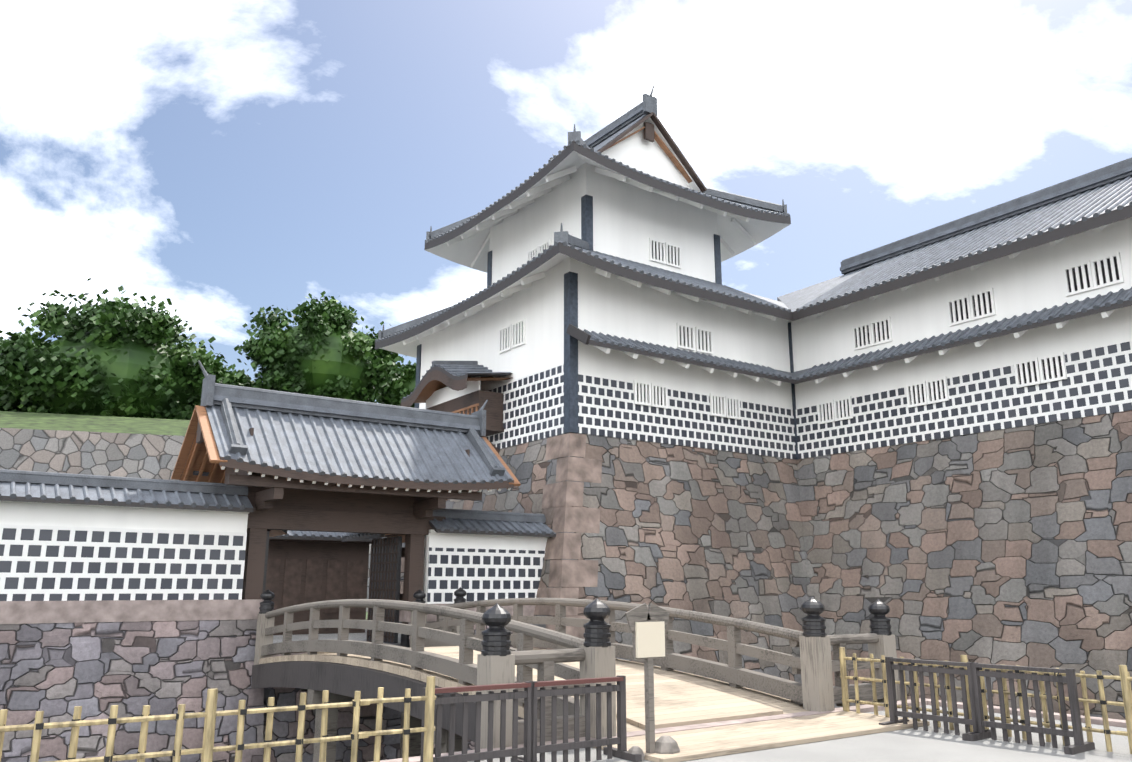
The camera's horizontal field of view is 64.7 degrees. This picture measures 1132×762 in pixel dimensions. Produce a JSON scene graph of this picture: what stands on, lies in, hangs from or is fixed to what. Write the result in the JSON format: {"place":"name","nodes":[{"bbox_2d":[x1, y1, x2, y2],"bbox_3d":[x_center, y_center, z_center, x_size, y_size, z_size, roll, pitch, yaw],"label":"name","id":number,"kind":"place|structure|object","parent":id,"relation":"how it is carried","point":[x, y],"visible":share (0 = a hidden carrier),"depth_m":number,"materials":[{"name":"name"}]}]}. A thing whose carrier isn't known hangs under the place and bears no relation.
{"place":"outdoors","nodes":[
{"label":"outdoors","id":0,"kind":"place"},
{"bbox_2d":[0,411,385,611],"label":"stone wall","id":1,"kind":"structure","parent":0,"point":[135,447],"depth_m":56.09,"materials":[{"name":"stone"}]},
{"bbox_2d":[0,380,31,411],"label":"tree","id":2,"kind":"object","parent":1,"relation":"on","point":[4,395],"visible":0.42,"depth_m":72.30,"materials":[{"name":"green plant"}]},
{"bbox_2d":[0,387,37,411],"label":"tree","id":3,"kind":"object","parent":1,"relation":"on","point":[16,405],"visible":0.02,"depth_m":74.23,"materials":[{"name":"green plant"}]},
{"bbox_2d":[0,278,260,419],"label":"tree","id":4,"kind":"object","parent":1,"relation":"on","point":[116,358],"visible":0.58,"depth_m":68.44,"materials":[{"name":"green plant"}]},
{"bbox_2d":[226,368,254,387],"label":"tree","id":5,"kind":"object","parent":1,"relation":"on","point":[243,380],"visible":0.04,"depth_m":89.91,"materials":[{"name":"green plant"}]},
{"bbox_2d":[234,291,406,402],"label":"tree","id":6,"kind":"object","parent":1,"relation":"on","point":[320,349],"visible":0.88,"depth_m":83.26,"materials":[{"name":"green plant"}]},
{"bbox_2d":[376,360,415,407],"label":"small tree","id":7,"kind":"object","parent":1,"relation":"on","point":[395,393],"visible":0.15,"depth_m":96.87,"materials":[{"name":"green plant"}]},
{"bbox_2d":[273,629,400,645],"bbox_3d":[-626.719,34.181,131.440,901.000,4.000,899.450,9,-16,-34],"label":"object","id":8,"kind":"structure","parent":0,"point":[334,636],"depth_m":28.38,"materials":[{"name":"stone"}]},
{"bbox_2d":[0,469,555,761],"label":"plaster walls","id":9,"kind":"structure","parent":8,"relation":"on","point":[124,594],"depth_m":19.77,"materials":[{"name":"paint"}]},
{"bbox_2d":[171,360,520,652],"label":"gate","id":10,"kind":"structure","parent":8,"relation":"on","point":[395,475],"depth_m":22.56,"materials":[{"name":"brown wood"}]},
{"bbox_2d":[251,587,929,761],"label":"wooden bridge","id":11,"kind":"structure","parent":8,"relation":"on","point":[448,648],"depth_m":13.21,"materials":[{"name":"grey wood"}]},
{"bbox_2d":[366,410,1131,719],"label":"stone wall","id":12,"kind":"structure","parent":8,"relation":"on","point":[1011,546],"depth_m":26.92,"materials":[{"name":"stone"}]},
{"bbox_2d":[375,85,795,458],"bbox_3d":[1.442,-3.681,36.168,14.370,14.699,13.624,9,-16,-34],"label":"turret","id":13,"kind":"object","parent":12,"relation":"on","point":[606,302],"visible":1,"depth_m":31.47,"materials":[{"name":"paint"}]},
{"bbox_2d":[777,157,1131,459],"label":"castle storehouse","id":14,"kind":"structure","parent":12,"relation":"on","point":[1016,312],"depth_m":28.07,"materials":[{"name":"paint"}]},
{"bbox_2d":[0,0,1131,402],"label":"sky","id":15,"kind":"structure","parent":0,"point":[226,161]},
{"bbox_2d":[372,698,1131,761],"bbox_3d":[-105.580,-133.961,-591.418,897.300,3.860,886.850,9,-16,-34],"label":"ground","id":16,"kind":"structure","parent":0,"point":[913,745],"depth_m":9.78,"materials":[{"name":"grey concrete"}]},
{"bbox_2d":[0,676,435,761],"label":"bamboo fence","id":17,"kind":"object","parent":16,"relation":"on","point":[208,748],"visible":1,"depth_m":7.00,"materials":[{"name":"yellow wood"}]},
{"bbox_2d":[420,675,641,761],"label":"barrier","id":18,"kind":"object","parent":16,"relation":"on","point":[530,749],"visible":0.88,"depth_m":8.77,"materials":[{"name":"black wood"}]},
{"bbox_2d":[625,603,679,760],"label":"signpost","id":19,"kind":"object","parent":16,"relation":"on","point":[647,626],"visible":0.9,"depth_m":9.41,"materials":[{"name":"grey wood"}]},
{"bbox_2d":[839,647,1131,753],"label":"bamboo fence","id":20,"kind":"object","parent":16,"relation":"on","point":[1124,677],"visible":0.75,"depth_m":10.65,"materials":[{"name":"yellow wood"}]},
{"bbox_2d":[879,657,1094,754],"bbox_3d":[4.838,3.764,10.544,0.560,0.850,2.293,10,-17,-37],"label":"barrier","id":21,"kind":"object","parent":16,"relation":"on","point":[977,721],"visible":0.92,"depth_m":10.43,"materials":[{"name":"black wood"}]}
]}

